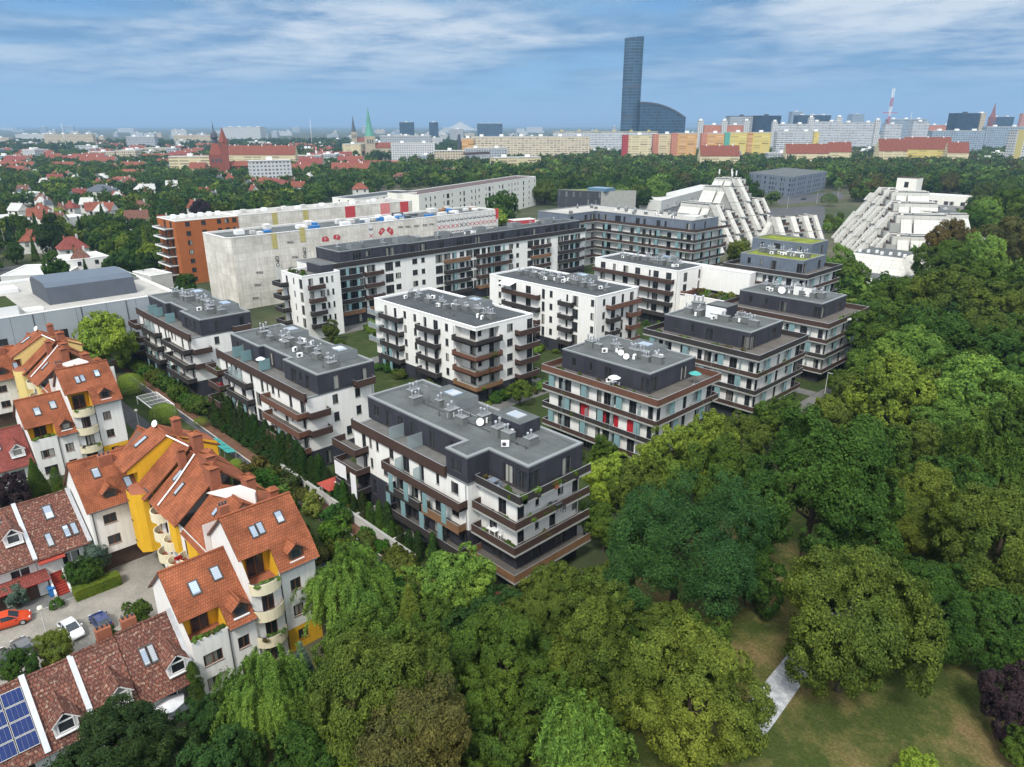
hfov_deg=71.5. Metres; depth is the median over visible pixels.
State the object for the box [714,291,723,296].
shrub
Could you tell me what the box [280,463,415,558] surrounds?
garden wall
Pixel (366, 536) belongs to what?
shrub
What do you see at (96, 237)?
broadleaf tree
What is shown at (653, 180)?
broadleaf tree
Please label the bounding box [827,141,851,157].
red roofed row
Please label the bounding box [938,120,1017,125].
hills
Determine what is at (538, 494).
planter
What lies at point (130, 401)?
lane lawn
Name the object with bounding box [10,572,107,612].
pavement
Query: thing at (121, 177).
villa
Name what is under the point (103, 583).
hedge
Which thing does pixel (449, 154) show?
city block
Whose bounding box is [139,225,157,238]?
broadleaf tree
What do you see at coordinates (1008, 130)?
city block
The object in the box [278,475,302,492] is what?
shrub
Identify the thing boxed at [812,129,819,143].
city block
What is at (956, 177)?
broadleaf tree
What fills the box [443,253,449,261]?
window
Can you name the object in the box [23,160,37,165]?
red roofed row
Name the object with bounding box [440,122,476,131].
stadium
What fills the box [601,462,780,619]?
robinia tree
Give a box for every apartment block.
[128,286,251,395]
[205,322,375,465]
[272,217,585,337]
[332,379,590,589]
[367,287,540,401]
[489,266,641,352]
[535,204,727,265]
[541,334,721,464]
[592,250,755,323]
[643,294,808,417]
[722,233,841,292]
[724,279,868,381]
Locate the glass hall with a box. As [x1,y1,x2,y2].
[638,102,685,133]
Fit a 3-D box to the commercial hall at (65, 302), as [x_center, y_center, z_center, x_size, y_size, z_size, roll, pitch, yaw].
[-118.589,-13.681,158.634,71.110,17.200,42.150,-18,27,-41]
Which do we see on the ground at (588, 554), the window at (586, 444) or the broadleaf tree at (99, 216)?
the broadleaf tree at (99, 216)
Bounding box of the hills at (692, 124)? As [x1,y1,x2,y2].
[685,121,884,126]
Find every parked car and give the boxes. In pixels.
[0,609,31,629]
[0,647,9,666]
[10,635,36,656]
[57,616,85,640]
[88,610,113,626]
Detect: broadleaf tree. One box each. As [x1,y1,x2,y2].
[0,204,7,213]
[0,220,5,237]
[0,235,5,247]
[0,646,39,681]
[1,216,15,237]
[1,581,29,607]
[5,242,24,263]
[8,213,31,230]
[31,627,74,667]
[40,249,70,273]
[43,215,66,224]
[54,224,77,238]
[59,222,74,233]
[61,554,104,586]
[71,310,139,367]
[75,214,98,229]
[83,220,106,241]
[85,212,107,225]
[87,231,106,251]
[88,227,110,240]
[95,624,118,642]
[98,237,114,254]
[99,193,118,203]
[101,251,136,272]
[102,220,117,229]
[107,222,136,239]
[109,215,129,228]
[111,231,132,245]
[114,233,128,250]
[118,239,142,254]
[120,598,153,622]
[123,202,138,209]
[129,228,140,236]
[129,253,137,269]
[130,218,151,230]
[135,235,152,243]
[136,242,156,265]
[136,252,159,268]
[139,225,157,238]
[153,246,164,267]
[160,206,178,215]
[161,203,180,209]
[174,273,196,289]
[174,721,268,766]
[269,719,351,766]
[287,710,327,766]
[295,662,362,719]
[304,625,459,766]
[310,602,420,690]
[322,318,339,342]
[330,660,472,766]
[334,337,345,344]
[365,317,375,337]
[403,630,462,682]
[409,596,457,640]
[416,541,496,619]
[440,602,516,665]
[445,601,554,715]
[454,675,489,731]
[462,177,475,182]
[462,700,539,766]
[470,583,523,614]
[485,190,520,225]
[496,208,508,225]
[502,576,574,652]
[505,379,532,405]
[514,653,602,741]
[517,560,598,615]
[532,172,548,179]
[532,185,550,204]
[538,178,555,202]
[557,178,571,189]
[567,176,579,188]
[571,180,584,188]
[573,587,633,611]
[581,501,623,552]
[582,451,645,512]
[584,179,603,187]
[584,559,638,600]
[586,433,620,471]
[599,174,612,185]
[608,458,666,517]
[608,611,645,655]
[610,171,622,179]
[612,614,777,766]
[615,184,629,189]
[619,175,634,187]
[625,594,687,642]
[627,761,644,766]
[629,184,643,206]
[630,423,707,504]
[632,173,644,185]
[636,187,653,204]
[640,171,651,182]
[646,175,661,188]
[651,182,667,196]
[655,607,732,685]
[660,181,672,190]
[674,173,692,186]
[679,408,741,455]
[680,432,760,511]
[688,761,719,766]
[705,528,790,619]
[720,408,769,468]
[726,248,736,260]
[728,238,750,258]
[730,168,744,178]
[748,181,761,196]
[752,394,809,452]
[780,544,951,698]
[809,393,853,433]
[819,193,837,205]
[822,222,833,230]
[823,213,835,230]
[826,243,855,285]
[826,369,847,388]
[829,372,880,418]
[833,222,841,230]
[835,212,844,219]
[835,257,871,288]
[836,418,912,481]
[841,360,873,377]
[842,350,938,430]
[845,301,908,350]
[845,344,879,373]
[848,179,867,199]
[851,299,884,346]
[858,291,891,314]
[865,179,885,190]
[867,275,929,317]
[869,322,945,374]
[872,174,885,186]
[874,460,953,561]
[885,180,896,186]
[887,177,896,182]
[888,417,944,466]
[892,553,993,666]
[892,746,938,766]
[893,298,941,324]
[897,173,910,176]
[897,306,979,367]
[902,169,914,176]
[904,263,999,316]
[904,454,997,530]
[909,398,991,435]
[910,237,978,274]
[912,266,941,279]
[922,217,980,255]
[923,354,1023,436]
[924,177,942,192]
[925,367,941,380]
[927,480,1023,595]
[935,421,1023,496]
[936,173,955,193]
[940,351,1005,394]
[941,302,976,318]
[941,348,988,374]
[942,257,1023,307]
[947,171,960,193]
[947,584,1023,672]
[958,174,967,194]
[959,307,1023,337]
[960,204,993,228]
[960,231,1006,270]
[962,323,1023,367]
[967,197,976,206]
[968,384,1023,440]
[970,194,988,205]
[971,181,993,195]
[972,196,1006,226]
[973,179,992,186]
[977,174,995,179]
[977,351,1023,381]
[979,214,1023,263]
[984,278,1023,321]
[985,310,1017,328]
[988,187,1023,219]
[989,180,1013,195]
[990,185,1007,195]
[994,482,1023,554]
[997,433,1020,447]
[999,722,1023,766]
[1002,314,1023,330]
[1003,175,1023,188]
[1012,441,1023,477]
[1015,171,1023,177]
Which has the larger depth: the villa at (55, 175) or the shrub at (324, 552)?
the villa at (55, 175)
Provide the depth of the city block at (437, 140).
1611.31 m
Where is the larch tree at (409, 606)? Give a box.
[397,583,425,633]
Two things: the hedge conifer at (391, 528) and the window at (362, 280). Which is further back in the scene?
the window at (362, 280)
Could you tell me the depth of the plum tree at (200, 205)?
389.54 m
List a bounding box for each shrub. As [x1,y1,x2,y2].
[48,597,64,609]
[125,358,140,367]
[128,361,143,372]
[133,363,151,372]
[136,366,150,376]
[138,364,157,370]
[142,368,165,380]
[143,370,159,381]
[149,371,165,385]
[152,373,166,387]
[155,379,162,388]
[159,375,184,391]
[167,383,189,400]
[168,386,189,402]
[177,393,191,403]
[180,395,203,412]
[190,397,208,412]
[190,398,213,415]
[210,412,225,423]
[211,417,227,427]
[219,424,231,432]
[224,427,233,434]
[227,428,235,436]
[232,428,243,437]
[234,432,250,441]
[235,462,254,474]
[240,434,249,446]
[246,436,255,446]
[249,455,271,469]
[250,466,277,474]
[252,439,265,450]
[254,472,280,488]
[255,448,264,455]
[255,466,278,477]
[260,449,272,457]
[265,464,281,476]
[267,455,280,464]
[272,459,285,466]
[277,484,291,495]
[278,461,287,470]
[278,465,298,477]
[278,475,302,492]
[284,467,301,477]
[292,486,307,502]
[292,497,300,507]
[300,474,313,485]
[301,488,324,518]
[305,480,317,490]
[315,546,329,565]
[318,513,351,540]
[319,501,345,520]
[324,538,349,557]
[327,600,339,616]
[329,507,352,523]
[332,545,351,559]
[334,540,360,554]
[342,535,352,541]
[350,529,376,546]
[357,525,375,535]
[357,545,374,561]
[361,541,376,551]
[373,538,390,553]
[374,364,383,369]
[374,562,394,579]
[379,362,393,371]
[380,546,417,565]
[384,542,416,562]
[388,552,418,573]
[391,367,406,378]
[391,594,401,618]
[392,576,405,587]
[392,585,419,610]
[394,564,419,578]
[398,582,418,594]
[406,570,421,584]
[414,586,422,599]
[424,547,435,557]
[491,390,506,403]
[530,386,538,393]
[534,346,542,352]
[536,382,543,389]
[551,348,560,353]
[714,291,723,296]
[727,291,735,298]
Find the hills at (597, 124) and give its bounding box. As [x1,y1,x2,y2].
[502,122,620,125]
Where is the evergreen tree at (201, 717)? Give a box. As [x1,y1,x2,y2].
[175,692,227,751]
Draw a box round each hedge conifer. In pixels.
[211,395,218,414]
[217,393,224,414]
[220,401,226,419]
[223,396,230,421]
[226,399,234,427]
[231,409,238,427]
[236,400,244,427]
[237,409,244,429]
[242,412,251,432]
[244,417,250,441]
[248,413,257,436]
[252,420,258,440]
[257,426,264,444]
[260,419,270,450]
[266,425,274,452]
[271,430,276,451]
[274,433,284,459]
[276,430,289,462]
[284,433,292,465]
[289,439,297,465]
[291,440,300,466]
[296,445,307,472]
[298,450,307,473]
[306,456,313,475]
[308,455,315,479]
[312,453,324,480]
[314,456,325,486]
[322,467,333,494]
[333,482,340,501]
[338,479,349,504]
[350,493,358,512]
[358,491,367,519]
[364,501,374,524]
[374,499,383,529]
[382,501,395,535]
[388,520,396,537]
[395,525,404,544]
[404,529,413,550]
[413,530,424,562]
[427,531,438,557]
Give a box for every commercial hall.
[0,266,171,361]
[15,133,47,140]
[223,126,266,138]
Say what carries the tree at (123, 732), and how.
on the ground at (588, 554)
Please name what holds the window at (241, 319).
in the apartment block at (186, 332)
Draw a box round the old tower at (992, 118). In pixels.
[987,103,996,125]
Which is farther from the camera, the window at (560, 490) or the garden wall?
the garden wall
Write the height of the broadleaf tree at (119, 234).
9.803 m
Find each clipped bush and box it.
[117,373,145,394]
[148,403,179,423]
[193,417,207,425]
[230,458,241,465]
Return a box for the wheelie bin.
[46,585,54,596]
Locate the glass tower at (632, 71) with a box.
[620,36,643,130]
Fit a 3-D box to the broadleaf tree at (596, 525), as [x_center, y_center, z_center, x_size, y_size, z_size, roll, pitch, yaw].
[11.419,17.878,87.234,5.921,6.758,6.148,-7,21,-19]
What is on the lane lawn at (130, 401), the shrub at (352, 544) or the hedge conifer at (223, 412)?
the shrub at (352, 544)
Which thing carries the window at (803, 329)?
in the apartment block at (814, 313)
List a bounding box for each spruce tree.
[27,457,54,498]
[295,641,314,679]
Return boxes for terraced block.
[678,169,769,253]
[759,214,823,238]
[831,187,947,251]
[833,247,929,292]
[919,208,987,239]
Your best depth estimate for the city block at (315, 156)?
919.00 m
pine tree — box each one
[31,212,68,252]
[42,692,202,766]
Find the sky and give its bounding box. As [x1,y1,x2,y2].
[0,0,1023,126]
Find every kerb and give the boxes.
[32,597,73,614]
[135,379,381,555]
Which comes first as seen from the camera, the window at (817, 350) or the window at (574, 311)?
the window at (817, 350)
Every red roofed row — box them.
[0,160,23,164]
[0,164,26,169]
[3,155,25,160]
[7,154,36,157]
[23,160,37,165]
[45,152,61,158]
[52,160,76,164]
[70,153,82,158]
[79,155,90,161]
[82,152,106,155]
[89,155,118,162]
[121,160,146,165]
[129,144,142,148]
[146,153,168,155]
[169,151,190,155]
[175,149,198,153]
[188,161,209,169]
[193,147,202,150]
[228,144,298,161]
[291,162,311,169]
[298,155,314,158]
[298,157,324,164]
[324,150,352,155]
[331,161,369,169]
[337,155,363,161]
[343,155,361,159]
[347,159,370,161]
[355,162,370,169]
[697,144,739,163]
[782,143,828,161]
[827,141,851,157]
[873,138,907,159]
[904,136,951,158]
[942,141,968,159]
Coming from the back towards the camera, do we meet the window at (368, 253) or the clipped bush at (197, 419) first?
the window at (368, 253)
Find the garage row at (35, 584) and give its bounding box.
[0,568,50,610]
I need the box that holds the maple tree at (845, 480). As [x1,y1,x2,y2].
[733,403,906,566]
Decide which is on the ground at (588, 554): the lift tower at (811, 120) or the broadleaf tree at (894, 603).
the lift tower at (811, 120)
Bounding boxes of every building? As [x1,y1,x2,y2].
[0,214,22,218]
[0,264,77,280]
[13,191,39,203]
[54,251,108,269]
[66,214,87,225]
[132,268,173,288]
[202,206,498,308]
[222,197,411,228]
[508,218,535,223]
[639,185,704,209]
[929,193,971,206]
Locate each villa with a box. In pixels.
[7,202,28,215]
[16,184,31,190]
[18,228,51,253]
[26,206,43,223]
[33,192,50,201]
[34,202,51,211]
[35,195,43,204]
[37,209,49,223]
[43,196,53,211]
[46,173,64,178]
[52,211,68,222]
[55,234,89,254]
[56,202,68,211]
[64,199,81,214]
[70,246,89,258]
[72,187,86,194]
[78,196,96,212]
[83,200,98,214]
[86,183,117,198]
[92,202,108,213]
[98,201,119,217]
[99,173,108,178]
[107,175,135,183]
[122,169,147,171]
[123,208,149,229]
[134,182,142,191]
[135,199,149,207]
[143,183,155,192]
[165,179,178,184]
[186,198,195,213]
[225,173,233,179]
[249,184,258,190]
[257,176,267,181]
[259,177,287,188]
[291,180,304,188]
[351,182,368,194]
[372,160,397,162]
[393,172,408,179]
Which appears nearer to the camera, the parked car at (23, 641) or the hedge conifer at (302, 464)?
the parked car at (23, 641)
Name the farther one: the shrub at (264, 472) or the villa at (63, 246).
the villa at (63, 246)
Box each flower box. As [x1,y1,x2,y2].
[191,636,197,643]
[195,633,202,640]
[202,632,209,636]
[208,628,215,634]
[253,583,260,589]
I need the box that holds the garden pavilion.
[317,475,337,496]
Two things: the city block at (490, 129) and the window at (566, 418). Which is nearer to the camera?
the window at (566, 418)
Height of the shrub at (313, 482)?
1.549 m
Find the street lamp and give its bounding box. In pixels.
[37,605,46,631]
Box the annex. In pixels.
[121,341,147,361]
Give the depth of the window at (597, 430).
113.21 m
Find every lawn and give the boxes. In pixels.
[117,380,422,620]
[136,369,455,588]
[204,267,853,524]
[232,436,1023,766]
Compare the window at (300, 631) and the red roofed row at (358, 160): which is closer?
the window at (300, 631)
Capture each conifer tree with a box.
[5,217,16,245]
[15,211,21,242]
[21,222,25,235]
[30,213,37,225]
[30,236,40,260]
[76,216,84,242]
[82,258,87,269]
[97,203,103,212]
[137,251,145,269]
[138,224,150,243]
[153,235,164,269]
[175,199,179,213]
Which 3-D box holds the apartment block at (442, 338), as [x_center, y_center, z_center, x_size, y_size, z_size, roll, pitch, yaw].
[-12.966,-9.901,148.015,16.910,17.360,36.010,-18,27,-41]
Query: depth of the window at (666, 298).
185.15 m
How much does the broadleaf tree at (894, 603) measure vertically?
15.740 m
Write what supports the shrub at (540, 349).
on the estate lawn at (362, 343)
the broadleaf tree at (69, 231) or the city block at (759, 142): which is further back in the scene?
the city block at (759, 142)
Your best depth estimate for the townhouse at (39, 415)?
106.72 m
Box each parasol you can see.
[154,693,183,719]
[608,375,620,379]
[689,371,701,384]
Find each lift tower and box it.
[696,119,703,148]
[721,119,727,132]
[743,119,749,131]
[770,120,777,146]
[807,116,814,130]
[836,115,841,141]
[871,118,880,145]
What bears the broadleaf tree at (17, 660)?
on the courtyard
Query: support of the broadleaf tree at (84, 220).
on the ground at (588, 554)
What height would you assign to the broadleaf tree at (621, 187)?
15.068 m
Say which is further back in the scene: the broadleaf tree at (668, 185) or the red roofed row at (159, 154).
the red roofed row at (159, 154)
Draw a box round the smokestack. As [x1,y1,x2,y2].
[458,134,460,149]
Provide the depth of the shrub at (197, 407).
129.23 m
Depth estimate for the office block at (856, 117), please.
2437.39 m
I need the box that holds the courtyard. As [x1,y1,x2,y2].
[0,565,163,684]
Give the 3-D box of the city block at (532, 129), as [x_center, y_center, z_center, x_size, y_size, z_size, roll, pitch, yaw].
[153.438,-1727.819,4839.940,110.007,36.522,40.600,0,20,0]
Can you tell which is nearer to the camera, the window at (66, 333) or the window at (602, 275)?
the window at (66, 333)
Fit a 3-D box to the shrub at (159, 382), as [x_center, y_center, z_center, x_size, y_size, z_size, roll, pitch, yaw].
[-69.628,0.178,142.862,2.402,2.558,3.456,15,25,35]
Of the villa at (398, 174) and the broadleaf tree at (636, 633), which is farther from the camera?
the villa at (398, 174)
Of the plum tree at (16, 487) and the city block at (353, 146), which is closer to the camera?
the plum tree at (16, 487)
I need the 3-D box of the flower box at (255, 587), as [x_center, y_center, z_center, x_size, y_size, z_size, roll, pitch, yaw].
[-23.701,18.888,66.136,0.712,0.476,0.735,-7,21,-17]
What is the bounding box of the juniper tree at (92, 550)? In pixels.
[78,542,111,567]
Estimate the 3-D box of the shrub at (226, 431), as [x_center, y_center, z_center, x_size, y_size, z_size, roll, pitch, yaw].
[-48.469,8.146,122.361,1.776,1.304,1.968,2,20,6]
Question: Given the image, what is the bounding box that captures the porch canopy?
[38,553,65,565]
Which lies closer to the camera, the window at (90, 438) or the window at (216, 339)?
the window at (90, 438)
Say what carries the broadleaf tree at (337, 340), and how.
on the estate lawn at (362, 343)
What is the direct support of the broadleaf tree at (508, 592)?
on the lawn at (948, 724)
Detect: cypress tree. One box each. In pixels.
[49,466,64,491]
[185,661,205,707]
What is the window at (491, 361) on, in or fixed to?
in the apartment block at (442, 338)
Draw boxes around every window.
[0,339,8,345]
[0,385,7,392]
[1,400,11,408]
[10,469,26,478]
[10,566,30,579]
[33,426,46,438]
[40,448,55,458]
[44,464,59,474]
[55,328,69,337]
[62,549,81,565]
[65,442,74,451]
[71,394,86,409]
[81,416,91,427]
[85,434,95,444]
[102,411,111,420]
[103,512,116,525]
[106,428,114,437]
[107,533,122,545]
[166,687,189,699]
[185,317,189,329]
[190,612,210,634]
[203,647,224,667]
[207,671,225,690]
[214,321,219,332]
[214,336,219,344]
[238,633,250,650]
[239,316,244,325]
[245,553,265,578]
[256,392,261,406]
[258,408,263,421]
[261,593,274,611]
[265,619,277,633]
[266,646,281,659]
[270,353,275,367]
[289,395,292,408]
[290,576,301,592]
[291,368,296,382]
[293,602,303,617]
[298,626,309,640]
[300,401,305,412]
[304,438,309,448]
[305,374,309,389]
[308,278,312,285]
[309,291,314,298]
[311,304,315,311]
[312,317,316,324]
[319,277,323,283]
[326,449,332,464]
[332,394,337,404]
[333,375,339,389]
[334,411,339,421]
[340,269,345,276]
[341,281,346,288]
[342,293,347,299]
[342,304,348,311]
[347,425,351,435]
[349,267,356,274]
[350,279,357,286]
[351,291,357,298]
[352,251,361,260]
[352,302,358,309]
[355,388,360,397]
[356,405,361,414]
[357,313,362,322]
[359,266,364,274]
[360,278,364,286]
[361,290,365,297]
[361,367,366,379]
[362,301,366,309]
[362,434,365,446]
[364,455,367,466]
[365,250,370,256]
[366,475,369,485]
[367,264,374,271]
[368,276,375,283]
[368,287,376,294]
[369,300,373,306]
[373,479,377,495]
[374,405,378,416]
[385,262,392,271]
[386,247,393,255]
[386,273,393,282]
[386,284,394,293]
[386,410,390,427]
[389,448,393,460]
[394,496,400,509]
[395,261,400,266]
[397,478,402,490]
[398,416,402,433]
[403,456,409,473]
[409,505,415,519]
[410,245,414,252]
[411,422,414,439]
[412,486,417,499]
[415,369,419,379]
[419,243,425,251]
[419,464,423,481]
[430,431,435,449]
[433,320,437,329]
[434,335,437,344]
[434,350,438,359]
[434,521,436,532]
[435,254,442,262]
[435,364,439,372]
[435,499,440,512]
[436,265,442,273]
[436,276,443,284]
[436,473,439,485]
[439,241,443,247]
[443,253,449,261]
[443,526,449,540]
[444,264,450,270]
[444,274,450,280]
[444,285,450,291]
[451,458,461,474]
[451,481,458,495]
[451,509,458,518]
[457,238,463,245]
[460,533,467,545]
[466,237,471,244]
[466,250,472,257]
[466,260,472,267]
[466,270,472,277]
[467,281,472,288]
[470,330,475,340]
[470,346,475,355]
[470,361,475,370]
[471,377,476,384]
[473,248,479,256]
[474,259,479,267]
[474,269,479,277]
[474,279,479,287]
[486,388,492,400]
[489,327,493,337]
[489,343,493,352]
[489,358,493,366]
[489,373,493,381]
[490,520,496,533]
[491,233,497,240]
[492,546,502,560]
[495,245,500,251]
[495,255,500,261]
[495,266,500,271]
[499,497,505,515]
[502,462,513,485]
[507,323,512,331]
[507,338,512,346]
[507,353,512,361]
[507,367,512,375]
[511,283,515,289]
[511,294,515,302]
[515,468,527,492]
[517,506,524,521]
[517,529,524,544]
[523,229,528,235]
[526,285,530,293]
[526,298,530,305]
[527,240,532,248]
[527,250,532,257]
[527,260,532,266]
[527,318,531,328]
[527,334,531,343]
[527,348,531,357]
[527,363,531,371]
[529,469,538,491]
[531,544,540,560]
[535,498,538,506]
[542,289,544,298]
[544,339,548,348]
[546,226,550,232]
[549,513,555,527]
[555,531,564,546]
[557,486,563,495]
[558,343,562,352]
[558,395,562,406]
[558,413,561,424]
[559,377,562,389]
[560,224,564,230]
[562,455,570,475]
[564,415,569,428]
[565,379,570,391]
[572,308,577,319]
[572,321,577,331]
[572,334,576,344]
[572,357,575,366]
[572,479,576,493]
[573,296,577,306]
[583,440,589,449]
[595,427,599,435]
[597,389,601,401]
[600,272,604,278]
[601,261,605,268]
[602,429,608,440]
[604,367,611,380]
[604,392,610,404]
[605,411,609,423]
[610,323,613,331]
[611,310,614,317]
[615,215,620,221]
[623,265,628,272]
[623,276,627,282]
[627,438,633,452]
[629,305,632,312]
[629,400,636,414]
[634,278,639,284]
[635,267,639,273]
[640,377,648,393]
[646,314,650,322]
[646,426,651,438]
[648,406,652,419]
[650,377,656,393]
[651,304,656,310]
[652,282,657,288]
[652,293,656,299]
[653,270,658,277]
[656,407,660,420]
[663,306,668,313]
[664,295,669,302]
[665,284,670,290]
[665,341,671,349]
[666,272,671,279]
[673,321,677,329]
[680,365,686,380]
[681,415,684,425]
[682,396,686,408]
[697,349,701,359]
[704,351,711,361]
[704,404,708,412]
[705,328,713,340]
[706,385,710,395]
[725,390,733,401]
[727,374,734,384]
[729,357,736,367]
[731,407,738,416]
[740,335,749,349]
[744,395,749,405]
[746,379,751,389]
[748,361,753,372]
[749,335,755,349]
[768,275,772,282]
[770,260,776,269]
[771,327,776,340]
[774,243,780,248]
[779,301,786,311]
[786,278,791,285]
[790,377,794,387]
[792,361,796,371]
[795,345,799,355]
[796,263,802,273]
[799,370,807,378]
[800,326,807,333]
[800,343,804,349]
[802,263,806,273]
[813,306,821,318]
[813,359,817,367]
[815,344,820,353]
[817,330,822,338]
[821,307,825,318]
[837,301,841,311]
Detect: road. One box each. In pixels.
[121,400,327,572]
[769,206,824,238]
[777,192,843,204]
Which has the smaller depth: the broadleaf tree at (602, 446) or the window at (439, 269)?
the broadleaf tree at (602, 446)
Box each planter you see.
[482,473,489,482]
[504,484,511,491]
[519,493,527,504]
[533,486,541,497]
[551,480,558,488]
[555,477,562,487]
[570,469,578,478]
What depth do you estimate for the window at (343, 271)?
183.75 m
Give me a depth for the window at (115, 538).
84.11 m
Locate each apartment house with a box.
[6,323,127,435]
[113,416,278,617]
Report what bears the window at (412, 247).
in the apartment block at (343, 284)
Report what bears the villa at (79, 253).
on the ground at (588, 554)
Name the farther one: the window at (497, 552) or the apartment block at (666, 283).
the apartment block at (666, 283)
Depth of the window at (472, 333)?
133.62 m
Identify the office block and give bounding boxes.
[399,121,414,134]
[429,121,438,136]
[557,187,636,207]
[726,115,752,131]
[749,168,826,197]
[752,114,780,131]
[787,111,802,123]
[793,114,830,123]
[847,113,864,121]
[946,112,980,129]
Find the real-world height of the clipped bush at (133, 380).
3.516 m
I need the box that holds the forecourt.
[108,550,161,579]
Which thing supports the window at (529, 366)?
in the apartment block at (442, 338)
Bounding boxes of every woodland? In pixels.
[0,134,552,160]
[0,147,472,270]
[348,145,1023,204]
[834,201,1023,302]
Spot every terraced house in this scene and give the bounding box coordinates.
[0,424,35,487]
[0,503,37,583]
[0,674,50,766]
[16,487,91,583]
[25,655,92,763]
[70,622,138,745]
[114,608,198,717]
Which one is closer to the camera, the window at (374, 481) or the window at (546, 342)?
the window at (374, 481)
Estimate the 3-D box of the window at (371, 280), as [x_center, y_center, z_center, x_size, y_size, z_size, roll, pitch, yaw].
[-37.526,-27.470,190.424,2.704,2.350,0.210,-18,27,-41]
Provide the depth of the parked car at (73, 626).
73.75 m
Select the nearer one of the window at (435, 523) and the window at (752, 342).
the window at (435, 523)
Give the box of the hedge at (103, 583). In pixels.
[71,570,122,601]
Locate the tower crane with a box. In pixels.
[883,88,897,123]
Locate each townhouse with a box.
[0,344,21,426]
[13,390,82,479]
[53,359,127,457]
[63,447,151,570]
[148,546,259,693]
[207,491,322,659]
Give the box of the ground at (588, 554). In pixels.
[0,126,970,766]
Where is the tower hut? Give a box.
[896,176,923,189]
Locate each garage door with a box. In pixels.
[0,598,6,610]
[11,584,39,605]
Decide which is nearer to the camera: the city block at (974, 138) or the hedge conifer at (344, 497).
the hedge conifer at (344, 497)
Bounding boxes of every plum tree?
[0,471,32,507]
[189,198,210,213]
[977,658,1023,742]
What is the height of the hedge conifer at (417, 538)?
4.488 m
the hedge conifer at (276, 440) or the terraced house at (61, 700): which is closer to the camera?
the terraced house at (61, 700)
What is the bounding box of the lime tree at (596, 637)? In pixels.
[540,571,646,736]
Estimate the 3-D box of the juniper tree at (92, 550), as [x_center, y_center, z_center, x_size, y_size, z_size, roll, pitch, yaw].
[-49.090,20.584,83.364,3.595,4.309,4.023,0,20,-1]
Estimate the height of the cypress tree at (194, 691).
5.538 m
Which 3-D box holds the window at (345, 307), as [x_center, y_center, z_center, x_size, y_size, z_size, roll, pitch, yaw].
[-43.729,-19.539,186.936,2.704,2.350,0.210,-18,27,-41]
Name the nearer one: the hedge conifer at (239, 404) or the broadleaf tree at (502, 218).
the hedge conifer at (239, 404)
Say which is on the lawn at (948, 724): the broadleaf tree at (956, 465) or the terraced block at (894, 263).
the broadleaf tree at (956, 465)
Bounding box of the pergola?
[136,392,174,408]
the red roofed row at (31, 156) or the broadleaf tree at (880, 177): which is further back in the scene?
the red roofed row at (31, 156)
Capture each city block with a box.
[0,128,15,129]
[0,136,12,142]
[21,147,43,155]
[40,126,46,133]
[43,133,96,146]
[64,126,74,131]
[75,144,101,149]
[88,146,102,150]
[89,149,115,155]
[99,135,105,140]
[113,132,119,136]
[115,148,141,156]
[117,128,136,131]
[125,135,158,146]
[130,132,143,135]
[142,149,159,152]
[144,132,156,135]
[144,146,170,150]
[166,146,180,152]
[168,153,209,169]
[171,129,187,134]
[173,134,219,142]
[173,139,189,144]
[247,140,265,144]
[247,157,291,178]
[271,131,278,137]
[279,131,292,135]
[292,127,300,131]
[298,153,320,157]
[319,152,338,159]
[327,133,337,136]
[342,142,363,155]
[375,129,385,133]
[380,134,431,142]
[390,141,434,161]
[420,153,430,158]
[432,136,442,143]
[434,148,464,160]
[443,127,456,132]
[452,128,463,140]
[461,136,473,149]
[465,133,474,135]
[465,146,507,159]
[471,134,589,155]
[477,123,502,135]
[490,154,540,165]
[526,127,542,132]
[553,130,657,148]
[621,132,651,156]
[651,132,670,154]
[670,131,697,156]
[699,131,724,146]
[703,123,742,132]
[723,130,747,154]
[746,130,771,153]
[765,150,782,158]
[772,129,813,151]
[777,122,809,130]
[807,120,840,143]
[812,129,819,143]
[839,121,874,146]
[880,122,902,138]
[885,118,926,138]
[907,120,929,136]
[927,129,984,151]
[928,124,946,129]
[977,112,986,129]
[982,125,1007,147]
[995,116,1014,125]
[1003,125,1023,145]
[1004,129,1023,158]
[1017,113,1023,125]
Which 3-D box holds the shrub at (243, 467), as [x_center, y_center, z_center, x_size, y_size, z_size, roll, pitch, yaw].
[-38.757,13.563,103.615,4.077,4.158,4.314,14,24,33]
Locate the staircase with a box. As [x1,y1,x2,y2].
[47,565,71,596]
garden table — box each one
[487,477,498,484]
[489,526,498,535]
[551,500,561,510]
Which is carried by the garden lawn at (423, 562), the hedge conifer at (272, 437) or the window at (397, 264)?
the hedge conifer at (272, 437)
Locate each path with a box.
[124,375,382,561]
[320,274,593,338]
[370,356,378,362]
[492,390,548,409]
[577,387,832,535]
[737,594,866,735]
[793,388,815,395]
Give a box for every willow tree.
[208,639,320,756]
[290,540,398,636]
[529,687,639,766]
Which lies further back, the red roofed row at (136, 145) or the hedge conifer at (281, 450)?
the red roofed row at (136, 145)
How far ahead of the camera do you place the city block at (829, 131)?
1253.04 m
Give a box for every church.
[209,124,247,171]
[351,116,364,146]
[364,106,391,157]
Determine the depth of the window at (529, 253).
229.80 m
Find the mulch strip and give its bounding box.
[111,360,432,579]
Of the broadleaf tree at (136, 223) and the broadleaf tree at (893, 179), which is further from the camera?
the broadleaf tree at (893, 179)
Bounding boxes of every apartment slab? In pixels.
[152,211,238,284]
[332,190,416,201]
[403,152,535,211]

